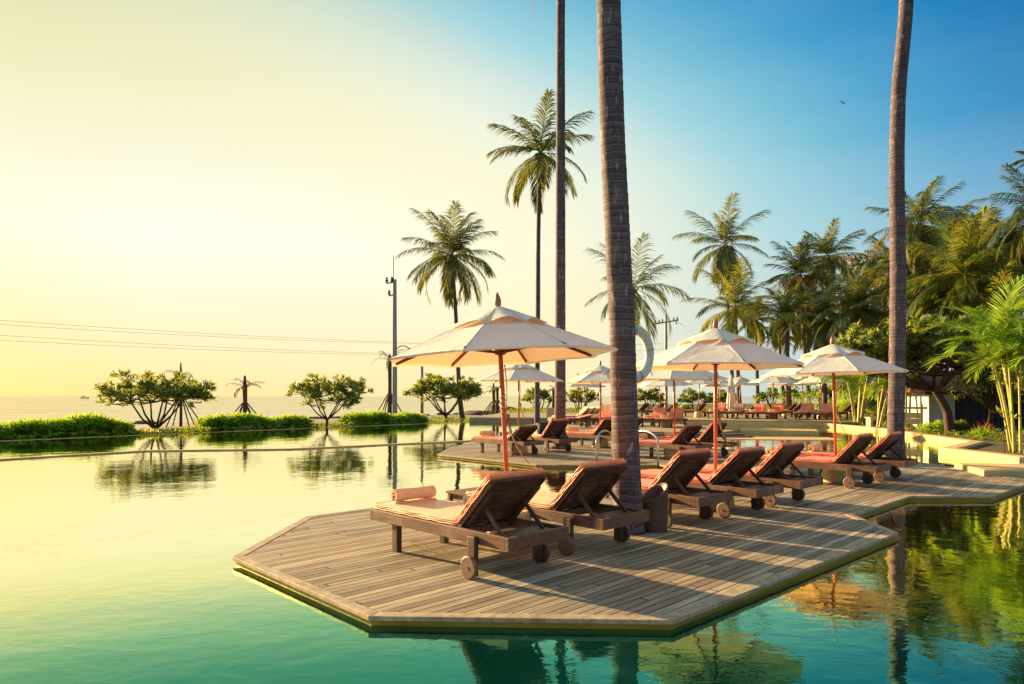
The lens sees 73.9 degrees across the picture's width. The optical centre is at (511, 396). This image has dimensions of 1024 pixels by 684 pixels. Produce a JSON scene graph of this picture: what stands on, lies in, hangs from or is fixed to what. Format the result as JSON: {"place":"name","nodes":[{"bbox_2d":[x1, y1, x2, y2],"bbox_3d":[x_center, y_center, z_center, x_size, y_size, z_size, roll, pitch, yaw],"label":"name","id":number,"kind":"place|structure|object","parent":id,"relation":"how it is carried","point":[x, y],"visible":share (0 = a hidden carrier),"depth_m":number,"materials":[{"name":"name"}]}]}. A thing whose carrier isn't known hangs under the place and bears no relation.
{"place":"outdoors","nodes":[
{"label":"outdoors","id":0,"kind":"place"},
{"bbox_2d":[133,415,482,429],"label":"beach path","id":1,"kind":"structure","parent":0,"point":[139,426],"depth_m":45.94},
{"bbox_2d":[161,362,197,427],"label":"staked palm","id":2,"kind":"object","parent":1,"relation":"on","point":[180,418],"visible":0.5,"depth_m":40.95,"materials":[{"name":"brown plant"}]},
{"bbox_2d":[225,376,263,413],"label":"staked palm","id":3,"kind":"object","parent":1,"relation":"on","point":[245,405],"visible":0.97,"depth_m":41.89,"materials":[{"name":"brown plant"}]},
{"bbox_2d":[371,349,406,414],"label":"staked palm","id":4,"kind":"object","parent":1,"relation":"on","point":[389,394],"visible":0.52,"depth_m":47.88,"materials":[{"name":"brown plant"}]},
{"bbox_2d":[0,396,884,422],"bbox_3d":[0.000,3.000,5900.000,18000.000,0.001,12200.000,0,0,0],"label":"sea","id":5,"kind":"structure","parent":0,"point":[14,408],"depth_m":198.30,"materials":[{"name":"liquid"}]},
{"bbox_2d":[135,402,866,432],"bbox_3d":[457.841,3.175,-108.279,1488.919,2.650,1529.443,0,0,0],"label":"ground","id":6,"kind":"structure","parent":0,"point":[315,426],"depth_m":47.89,"materials":[{"name":"soil"}]},
{"bbox_2d":[0,411,137,440],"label":"hedge","id":7,"kind":"object","parent":6,"relation":"on","point":[83,421],"visible":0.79,"depth_m":25.94,"materials":[{"name":"green plant"}]},
{"bbox_2d":[89,368,217,429],"bbox_3d":[-15.402,0.309,29.480,5.032,3.088,4.064,0,0,0],"label":"frangipani tree","id":8,"kind":"object","parent":6,"relation":"on","point":[163,390],"visible":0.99,"depth_m":28.88,"materials":[{"name":"green plant"}]},
{"bbox_2d":[4,422,454,440],"bbox_3d":[-21.271,2.129,19.052,0.959,1.142,78.429,0,0,39],"label":"infinity edge","id":9,"kind":"object","parent":6,"relation":"on","point":[208,432],"visible":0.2,"depth_m":29.23,"materials":[{"name":"stone"}]},
{"bbox_2d":[0,414,483,440],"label":"ground cover","id":10,"kind":"object","parent":6,"relation":"on","point":[167,430],"visible":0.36,"depth_m":29.47,"materials":[{"name":"green plant"}]},
{"bbox_2d":[192,412,314,431],"bbox_3d":[-12.110,1.367,32.425,2.082,1.371,6.017,0,0,41],"label":"hedge","id":11,"kind":"object","parent":6,"relation":"on","point":[234,419],"visible":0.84,"depth_m":31.65,"materials":[{"name":"green plant"}]},
{"bbox_2d":[283,373,374,426],"bbox_3d":[-9.145,0.303,34.666,4.366,3.141,3.965,0,0,0],"label":"frangipani tree","id":12,"kind":"object","parent":6,"relation":"on","point":[313,389],"visible":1,"depth_m":33.89,"materials":[{"name":"green plant"}]},
{"bbox_2d":[335,410,428,426],"bbox_3d":[-7.138,1.341,38.169,2.038,1.284,5.991,0,0,41],"label":"hedge","id":13,"kind":"object","parent":6,"relation":"on","point":[373,417],"visible":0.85,"depth_m":37.41,"materials":[{"name":"green plant"}]},
{"bbox_2d":[385,256,409,413],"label":"utility pole","id":14,"kind":"object","parent":6,"relation":"on","point":[394,375],"visible":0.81,"depth_m":41.89,"materials":[{"name":"metal"}]},
{"bbox_2d":[402,372,482,421],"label":"frangipani tree","id":15,"kind":"object","parent":6,"relation":"on","point":[447,387],"visible":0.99,"depth_m":42.17,"materials":[{"name":"green plant"}]},
{"bbox_2d":[395,200,503,421],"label":"coconut palm","id":16,"kind":"object","parent":6,"relation":"on","point":[453,268],"visible":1,"depth_m":43.38,"materials":[{"name":"green plant"}]},
{"bbox_2d":[521,386,552,409],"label":"frangipani tree","id":17,"kind":"object","parent":6,"relation":"on","point":[530,395],"visible":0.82,"depth_m":57.81,"materials":[{"name":"green plant"}]},
{"bbox_2d":[486,88,596,424],"bbox_3d":[1.352,-5.626,29.931,4.824,14.372,4.890,0,0,-28],"label":"coconut palm","id":18,"kind":"object","parent":6,"relation":"on","point":[540,166],"visible":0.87,"depth_m":29.91,"materials":[{"name":"green plant"}]},
{"bbox_2d":[566,387,602,408],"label":"frangipani tree","id":19,"kind":"object","parent":6,"relation":"on","point":[591,395],"visible":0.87,"depth_m":56.49,"materials":[{"name":"green plant"}]},
{"bbox_2d":[637,387,664,408],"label":"frangipani tree","id":20,"kind":"object","parent":6,"relation":"on","point":[643,394],"visible":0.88,"depth_m":56.62,"materials":[{"name":"green plant"}]},
{"bbox_2d":[676,387,713,409],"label":"frangipani tree","id":21,"kind":"object","parent":6,"relation":"on","point":[694,395],"visible":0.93,"depth_m":54.62,"materials":[{"name":"green plant"}]},
{"bbox_2d":[686,421,1023,463],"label":"coping wall","id":22,"kind":"structure","parent":6,"relation":"on","point":[958,447],"depth_m":22.12,"materials":[{"name":"stone"}]},
{"bbox_2d":[887,0,913,457],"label":"coconut palm","id":23,"kind":"object","parent":6,"relation":"on","point":[897,357],"visible":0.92,"depth_m":16.24,"materials":[{"name":"brown plant"}]},
{"bbox_2d":[0,422,1023,683],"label":"pool water","id":24,"kind":"structure","parent":0,"point":[118,568],"depth_m":5.36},
{"bbox_2d":[0,440,470,459],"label":"pool divider","id":25,"kind":"object","parent":24,"relation":"in","point":[225,449],"visible":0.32,"depth_m":19.62,"materials":[{"name":"stone"}]},
{"bbox_2d":[740,428,818,434],"bbox_3d":[11.200,1.530,28.600,3.000,0.260,1.700,0,0,20],"label":"stone step","id":26,"kind":"object","parent":24,"relation":"in","point":[779,431],"visible":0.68,"depth_m":27.89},
{"bbox_2d":[717,437,841,439],"bbox_3d":[9.600,1.585,25.200,4.600,0.070,1.600,0,0,6],"label":"stone step","id":27,"kind":"object","parent":24,"relation":"in","point":[790,438],"visible":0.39,"depth_m":24.95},
{"bbox_2d":[954,463,1023,477],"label":"stepping slab","id":28,"kind":"structure","parent":24,"relation":"in","point":[1002,469],"depth_m":13.13,"materials":[{"name":"stone"}]},
{"bbox_2d":[0,0,1023,395],"label":"sky","id":29,"kind":"structure","parent":0,"point":[234,168],"materials":[{"name":"blue"}]},
{"bbox_2d":[232,440,1023,629],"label":"pool deck","id":30,"kind":"structure","parent":0,"point":[691,562],"depth_m":6.25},
{"bbox_2d":[446,487,477,500],"bbox_3d":[-0.420,1.302,7.900,0.519,0.404,0.520,0,0,-44],"label":"side table","id":31,"kind":"object","parent":30,"relation":"on","point":[458,494],"visible":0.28,"depth_m":7.86,"materials":[{"name":"brown wood"}]},
{"bbox_2d":[370,468,568,579],"bbox_3d":[-0.467,1.064,6.331,0.930,0.871,2.006,0,0,-44],"label":"sun lounger","id":32,"kind":"object","parent":30,"relation":"on","point":[499,501],"visible":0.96,"depth_m":5.93,"materials":[{"name":"brown wood"}]},
{"bbox_2d":[391,485,436,503],"bbox_3d":[-0.987,0.996,6.909,0.480,0.140,0.152,0,0,-41],"label":"rolled towel","id":33,"kind":"object","parent":32,"relation":"on","point":[412,495],"visible":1,"depth_m":6.86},
{"bbox_2d":[389,292,617,533],"bbox_3d":[-0.084,0.219,6.919,2.199,2.565,2.199,-3,-1,-8],"label":"parasol","id":34,"kind":"object","parent":30,"relation":"on","point":[499,335],"visible":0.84,"depth_m":6.62,"materials":[{"name":"fabric"}]},
{"bbox_2d":[471,424,543,455],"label":"sun lounger","id":35,"kind":"object","parent":30,"relation":"on","point":[522,434],"visible":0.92,"depth_m":17.30,"materials":[{"name":"brown wood"}]},
{"bbox_2d":[475,364,563,453],"bbox_3d":[0.180,0.217,18.000,2.217,2.565,2.217,0,0,-11],"label":"parasol","id":36,"kind":"object","parent":30,"relation":"on","point":[523,373],"visible":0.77,"depth_m":17.56,"materials":[{"name":"fabric"}]},
{"bbox_2d":[508,418,576,452],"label":"sun lounger","id":37,"kind":"object","parent":30,"relation":"on","point":[553,431],"visible":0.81,"depth_m":18.18,"materials":[{"name":"brown wood"}]},
{"bbox_2d":[531,0,565,448],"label":"coconut palm","id":38,"kind":"object","parent":30,"relation":"on","point":[560,365],"visible":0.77,"depth_m":19.47,"materials":[{"name":"brown plant"}]},
{"bbox_2d":[463,458,648,554],"bbox_3d":[0.399,1.061,7.174,0.930,0.878,2.006,0,0,-44],"label":"sun lounger","id":39,"kind":"object","parent":30,"relation":"on","point":[588,487],"visible":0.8,"depth_m":6.66,"materials":[{"name":"brown wood"}]},
{"bbox_2d":[566,418,611,448],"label":"sun lounger","id":40,"kind":"object","parent":30,"relation":"on","point":[605,423],"visible":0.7,"depth_m":19.71,"materials":[{"name":"wood"}]},
{"bbox_2d":[566,361,637,446],"bbox_3d":[2.620,0.217,20.200,2.217,2.565,2.217,0,0,-29],"label":"parasol","id":41,"kind":"object","parent":30,"relation":"on","point":[600,374],"visible":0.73,"depth_m":19.87,"materials":[{"name":"fabric"}]},
{"bbox_2d":[596,0,645,534],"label":"coconut palm","id":42,"kind":"object","parent":30,"relation":"on","point":[627,489],"visible":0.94,"depth_m":7.41,"materials":[{"name":"brown plant"}]},
{"bbox_2d":[635,321,654,382],"bbox_3d":[1.411,-0.504,7.753,0.667,0.697,0.126,0,0,-44],"label":"lifebuoy","id":43,"kind":"object","parent":42,"relation":"hanging from","point":[643,335],"visible":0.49,"depth_m":7.84,"materials":[{"name":"plastic"}]},
{"bbox_2d":[595,430,658,468],"bbox_3d":[2.352,1.304,14.350,1.308,1.192,0.942,0,0,0],"label":"pool ladder","id":44,"kind":"object","parent":30,"relation":"on","point":[647,431],"visible":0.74,"depth_m":13.92,"materials":[{"name":"metal"}]},
{"bbox_2d":[565,448,731,527],"bbox_3d":[1.642,1.058,8.490,0.930,0.884,2.006,0,0,-43],"label":"sun lounger","id":45,"kind":"object","parent":30,"relation":"on","point":[679,472],"visible":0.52,"depth_m":7.96,"materials":[{"name":"brown wood"}]},
{"bbox_2d":[642,482,667,532],"bbox_3d":[1.588,1.235,7.595,0.309,0.531,0.309,0,0,0],"label":"litter bin","id":46,"kind":"object","parent":30,"relation":"on","point":[655,500],"visible":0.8,"depth_m":7.47,"materials":[{"name":"wood"}]},
{"bbox_2d":[639,423,711,455],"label":"sun lounger","id":47,"kind":"object","parent":30,"relation":"on","point":[686,434],"visible":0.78,"depth_m":15.92,"materials":[{"name":"wood"}]},
{"bbox_2d":[642,370,727,458],"bbox_3d":[3.907,0.218,16.399,2.310,2.565,2.310,-1,0,-6],"label":"parasol","id":48,"kind":"object","parent":30,"relation":"on","point":[668,375],"visible":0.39,"depth_m":15.77,"materials":[{"name":"fabric"}]},
{"bbox_2d":[653,421,736,455],"bbox_3d":[4.578,1.054,17.174,0.930,0.891,2.006,0,0,-44],"label":"sun lounger","id":49,"kind":"object","parent":30,"relation":"on","point":[707,436],"visible":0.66,"depth_m":16.71,"materials":[{"name":"wood"}]},
{"bbox_2d":[641,446,783,517],"bbox_3d":[2.507,1.068,9.136,0.930,0.864,2.006,0,0,-43],"label":"sun lounger","id":50,"kind":"object","parent":30,"relation":"on","point":[736,466],"visible":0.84,"depth_m":8.61,"materials":[{"name":"brown wood"}]},
{"bbox_2d":[636,317,804,509],"bbox_3d":[2.750,0.217,9.200,2.217,2.565,2.217,0,0,-22],"label":"parasol","id":51,"kind":"object","parent":30,"relation":"on","point":[715,348],"visible":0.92,"depth_m":8.78,"materials":[{"name":"fabric"}]},
{"bbox_2d":[699,440,822,506],"bbox_3d":[3.377,1.061,9.942,0.930,0.878,2.006,0,0,-44],"label":"sun lounger","id":52,"kind":"object","parent":30,"relation":"on","point":[776,463],"visible":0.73,"depth_m":9.41,"materials":[{"name":"brown wood"}]},
{"bbox_2d":[757,432,890,488],"bbox_3d":[5.358,1.054,11.801,0.930,0.891,2.006,0,0,-45],"label":"sun lounger","id":53,"kind":"object","parent":30,"relation":"on","point":[850,452],"visible":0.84,"depth_m":11.35,"materials":[{"name":"brown wood"}]},
{"bbox_2d":[760,336,908,482],"bbox_3d":[5.683,0.218,12.002,2.291,2.565,2.291,-2,0,-15],"label":"parasol","id":54,"kind":"object","parent":30,"relation":"on","point":[832,359],"visible":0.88,"depth_m":11.60,"materials":[{"name":"fabric"}]},
{"bbox_2d":[800,431,917,481],"bbox_3d":[6.305,1.064,12.648,0.930,0.871,2.006,0,0,-45],"label":"sun lounger","id":55,"kind":"object","parent":30,"relation":"on","point":[876,452],"visible":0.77,"depth_m":12.17,"materials":[{"name":"brown wood"}]},
{"bbox_2d":[528,423,736,433],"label":"terrace","id":56,"kind":"structure","parent":0,"point":[656,429],"depth_m":29.51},
{"bbox_2d":[548,414,593,426],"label":"sun lounger","id":57,"kind":"object","parent":56,"relation":"on","point":[583,418],"visible":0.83,"depth_m":30.70,"materials":[{"name":"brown wood"}]},
{"bbox_2d":[642,407,667,426],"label":"sun lounger","id":58,"kind":"object","parent":56,"relation":"on","point":[657,412],"visible":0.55,"depth_m":31.71,"materials":[{"name":"wood"}]},
{"bbox_2d":[639,381,692,427],"bbox_3d":[6.911,0.119,30.551,2.217,2.565,2.217,-2,2,-7],"label":"parasol","id":59,"kind":"object","parent":56,"relation":"on","point":[665,384],"visible":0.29,"depth_m":29.99,"materials":[{"name":"fabric"}]},
{"bbox_2d":[654,408,687,427],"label":"sun lounger","id":60,"kind":"object","parent":56,"relation":"on","point":[680,414],"visible":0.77,"depth_m":30.85,"materials":[{"name":"wood"}]},
{"bbox_2d":[469,411,870,424],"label":"terrace","id":61,"kind":"structure","parent":0,"point":[529,416],"depth_m":40.89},
{"bbox_2d":[584,232,691,342],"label":"coconut palm","id":62,"kind":"object","parent":61,"relation":"on","point":[639,298],"visible":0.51,"depth_m":49.63,"materials":[{"name":"green plant"}]},
{"bbox_2d":[686,380,720,417],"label":"parasol","id":63,"kind":"object","parent":61,"relation":"on","point":[697,414],"visible":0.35,"depth_m":40.84,"materials":[{"name":"fabric"}]},
{"bbox_2d":[672,192,770,397],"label":"coconut palm","id":64,"kind":"object","parent":61,"relation":"on","point":[724,260],"visible":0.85,"depth_m":55.44,"materials":[{"name":"green plant"}]},
{"bbox_2d":[679,257,779,403],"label":"coconut palm","id":65,"kind":"object","parent":61,"relation":"on","point":[732,315],"visible":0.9,"depth_m":49.39,"materials":[{"name":"green plant"}]},
{"bbox_2d":[726,375,735,414],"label":"closed parasol","id":66,"kind":"object","parent":61,"relation":"on","point":[731,400],"visible":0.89,"depth_m":41.36,"materials":[{"name":"fabric"}]},
{"bbox_2d":[724,403,746,418],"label":"sun lounger","id":67,"kind":"object","parent":61,"relation":"on","point":[739,408],"visible":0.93,"depth_m":40.20,"materials":[{"name":"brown wood"}]},
{"bbox_2d":[748,377,798,418],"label":"parasol","id":68,"kind":"object","parent":61,"relation":"on","point":[773,380],"visible":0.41,"depth_m":38.68,"materials":[{"name":"fabric"}]},
{"bbox_2d":[763,403,786,418],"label":"sun lounger","id":69,"kind":"object","parent":61,"relation":"on","point":[778,408],"visible":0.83,"depth_m":39.30,"materials":[{"name":"wood"}]},
{"bbox_2d":[756,315,799,409],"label":"coconut palm","id":70,"kind":"object","parent":61,"relation":"on","point":[783,387],"visible":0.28,"depth_m":57.87,"materials":[{"name":"green plant"}]},
{"bbox_2d":[743,281,825,413],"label":"coconut palm","id":71,"kind":"object","parent":61,"relation":"on","point":[775,330],"visible":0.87,"depth_m":47.67,"materials":[{"name":"green plant"}]},
{"bbox_2d":[750,387,840,409],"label":"shrub","id":72,"kind":"object","parent":61,"relation":"on","point":[812,396],"visible":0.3,"depth_m":50.22,"materials":[{"name":"green plant"}]},
{"bbox_2d":[762,233,844,402],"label":"coconut palm","id":73,"kind":"object","parent":61,"relation":"on","point":[799,265],"visible":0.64,"depth_m":51.63,"materials":[{"name":"green plant"}]},
{"bbox_2d":[793,403,813,419],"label":"sun lounger","id":74,"kind":"object","parent":61,"relation":"on","point":[807,407],"visible":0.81,"depth_m":38.64,"materials":[{"name":"wood"}]},
{"bbox_2d":[767,267,847,391],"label":"coconut palm","id":75,"kind":"object","parent":61,"relation":"on","point":[813,295],"visible":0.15,"depth_m":53.27,"materials":[{"name":"green plant"}]},
{"bbox_2d":[794,375,845,418],"bbox_3d":[17.960,-0.110,39.617,2.642,2.822,2.642,-2,-1,0],"label":"parasol","id":76,"kind":"object","parent":61,"relation":"on","point":[810,379],"visible":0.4,"depth_m":39.19,"materials":[{"name":"fabric"}]},
{"bbox_2d":[775,282,872,403],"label":"coconut palm","id":77,"kind":"object","parent":61,"relation":"on","point":[821,304],"visible":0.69,"depth_m":45.82,"materials":[{"name":"green plant"}]},
{"bbox_2d":[836,375,864,417],"bbox_3d":[19.852,0.030,39.970,2.059,3.084,1.878,0,0,-37],"label":"shrub","id":78,"kind":"object","parent":61,"relation":"on","point":[841,404],"visible":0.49,"depth_m":39.71,"materials":[{"name":"green plant"}]},
{"bbox_2d":[805,263,907,410],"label":"coconut palm","id":79,"kind":"object","parent":61,"relation":"on","point":[855,314],"visible":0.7,"depth_m":43.50,"materials":[{"name":"green plant"}]},
{"bbox_2d":[603,403,1023,455],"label":"garden ground","id":80,"kind":"structure","parent":0,"point":[989,445],"depth_m":22.80,"materials":[{"name":"soil"}]},
{"bbox_2d":[507,406,886,414],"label":"undergrowth","id":81,"kind":"object","parent":80,"relation":"on","point":[543,410],"visible":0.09,"depth_m":59.16,"materials":[{"name":"green plant"}]},
{"bbox_2d":[737,298,775,403],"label":"coconut palm","id":82,"kind":"object","parent":80,"relation":"on","point":[762,330],"visible":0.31,"depth_m":59.84,"materials":[{"name":"green plant"}]},
{"bbox_2d":[752,387,785,409],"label":"frangipani tree","id":83,"kind":"object","parent":80,"relation":"on","point":[763,396],"visible":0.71,"depth_m":59.70,"materials":[{"name":"green plant"}]},
{"bbox_2d":[787,218,873,403],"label":"coconut palm","id":84,"kind":"object","parent":80,"relation":"on","point":[837,259],"visible":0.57,"depth_m":55.52,"materials":[{"name":"green plant"}]},
{"bbox_2d":[815,375,883,424],"bbox_3d":[17.919,-0.503,34.545,4.562,3.930,3.906,0,0,0],"label":"areca palm","id":85,"kind":"object","parent":80,"relation":"on","point":[851,385],"visible":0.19,"depth_m":34.44,"materials":[{"name":"green plant"}]},
{"bbox_2d":[833,248,886,403],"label":"coconut palm","id":86,"kind":"object","parent":80,"relation":"on","point":[855,261],"visible":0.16,"depth_m":65.27,"materials":[{"name":"green plant"}]},
{"bbox_2d":[856,384,887,423],"bbox_3d":[19.316,0.534,35.949,2.160,2.501,1.670,0,0,0],"label":"shrub","id":87,"kind":"object","parent":80,"relation":"on","point":[870,405],"visible":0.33,"depth_m":35.80,"materials":[{"name":"green plant"}]},
{"bbox_2d":[851,362,924,427],"bbox_3d":[16.840,-0.361,30.612,3.405,3.643,3.679,0,0,0],"label":"areca palm","id":88,"kind":"object","parent":80,"relation":"on","point":[880,385],"visible":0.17,"depth_m":30.42,"materials":[{"name":"green plant"}]},
{"bbox_2d":[853,235,929,309],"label":"coconut palm","id":89,"kind":"object","parent":80,"relation":"on","point":[885,303],"visible":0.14,"depth_m":50.03,"materials":[{"name":"green plant"}]},
{"bbox_2d":[860,238,959,329],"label":"coconut palm","id":90,"kind":"object","parent":80,"relation":"on","point":[885,261],"visible":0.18,"depth_m":43.97,"materials":[{"name":"green plant"}]},
{"bbox_2d":[878,351,946,430],"bbox_3d":[16.596,-0.720,29.032,3.481,4.346,3.272,0,0,-11],"label":"areca palm","id":91,"kind":"object","parent":80,"relation":"on","point":[907,365],"visible":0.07,"depth_m":28.68,"materials":[{"name":"green plant"}]},
{"bbox_2d":[905,404,926,427],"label":"wooden gate","id":92,"kind":"structure","parent":80,"relation":"on","point":[913,418],"depth_m":27.22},
{"bbox_2d":[861,175,980,366],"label":"coconut palm","id":93,"kind":"object","parent":80,"relation":"on","point":[915,233],"visible":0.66,"depth_m":41.50,"materials":[{"name":"green plant"}]},
{"bbox_2d":[829,314,1020,434],"bbox_3d":[15.357,-0.834,25.957,7.436,4.614,5.245,0,0,0],"label":"frangipani tree","id":94,"kind":"object","parent":80,"relation":"on","point":[872,342],"visible":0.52,"depth_m":24.94,"materials":[{"name":"green plant"}]},
{"bbox_2d":[866,253,991,367],"bbox_3d":[23.568,-2.973,38.105,6.584,8.955,5.935,0,0,0],"label":"coconut palm","id":95,"kind":"object","parent":80,"relation":"on","point":[932,310],"visible":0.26,"depth_m":37.43,"materials":[{"name":"green plant"}]},
{"bbox_2d":[918,419,943,433],"bbox_3d":[16.508,1.267,26.476,1.194,0.782,1.021,0,0,0],"label":"shrub","id":96,"kind":"object","parent":80,"relation":"on","point":[939,425],"visible":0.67,"depth_m":26.43,"materials":[{"name":"green plant"}]},
{"bbox_2d":[871,373,1023,429],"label":"garden hut","id":97,"kind":"object","parent":80,"relation":"on","point":[970,411],"visible":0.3,"depth_m":29.09,"materials":[{"name":"white paint"}]},
{"bbox_2d":[906,203,1023,394],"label":"coconut palm","id":98,"kind":"object","parent":80,"relation":"on","point":[972,261],"visible":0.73,"depth_m":35.32,"materials":[{"name":"green plant"}]},
{"bbox_2d":[931,204,998,253],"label":"coconut palm","id":99,"kind":"object","parent":80,"relation":"on","point":[950,224],"visible":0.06,"depth_m":47.34,"materials":[{"name":"green plant"}]},
{"bbox_2d":[920,275,1023,451],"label":"areca palm","id":100,"kind":"object","parent":80,"relation":"on","point":[1006,314],"visible":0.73,"depth_m":17.81,"materials":[{"name":"green plant"}]},
{"bbox_2d":[934,208,1014,297],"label":"coconut palm","id":101,"kind":"object","parent":80,"relation":"on","point":[994,216],"visible":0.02,"depth_m":43.34,"materials":[{"name":"green plant"}]},
{"bbox_2d":[934,260,1023,343],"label":"coconut palm","id":102,"kind":"object","parent":80,"relation":"on","point":[986,299],"visible":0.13,"depth_m":33.59,"materials":[{"name":"green plant"}]},
{"bbox_2d":[946,359,1023,432],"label":"broadleaf tree","id":103,"kind":"object","parent":80,"relation":"on","point":[990,397],"visible":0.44,"depth_m":26.59,"materials":[{"name":"green plant"}]},
{"bbox_2d":[965,162,1023,264],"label":"coconut palm","id":104,"kind":"object","parent":80,"relation":"on","point":[1017,215],"visible":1,"depth_m":30.62,"materials":[{"name":"green plant"}]},
{"bbox_2d":[967,329,1023,452],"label":"areca palm","id":105,"kind":"object","parent":80,"relation":"on","point":[1013,364],"visible":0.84,"depth_m":17.38,"materials":[{"name":"green plant"}]},
{"bbox_2d":[973,217,1023,327],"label":"coconut palm","id":106,"kind":"object","parent":80,"relation":"on","point":[1010,237],"visible":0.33,"depth_m":39.70,"materials":[{"name":"green plant"}]},
{"bbox_2d":[828,416,1023,443],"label":"garden grass","id":107,"kind":"structure","parent":0,"point":[915,430],"depth_m":25.38,"materials":[{"name":"green plant"}]},
{"bbox_2d":[988,364,1023,392],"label":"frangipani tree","id":108,"kind":"object","parent":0,"point":[1016,383],"visible":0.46,"depth_m":19.09,"materials":[{"name":"green plant"}]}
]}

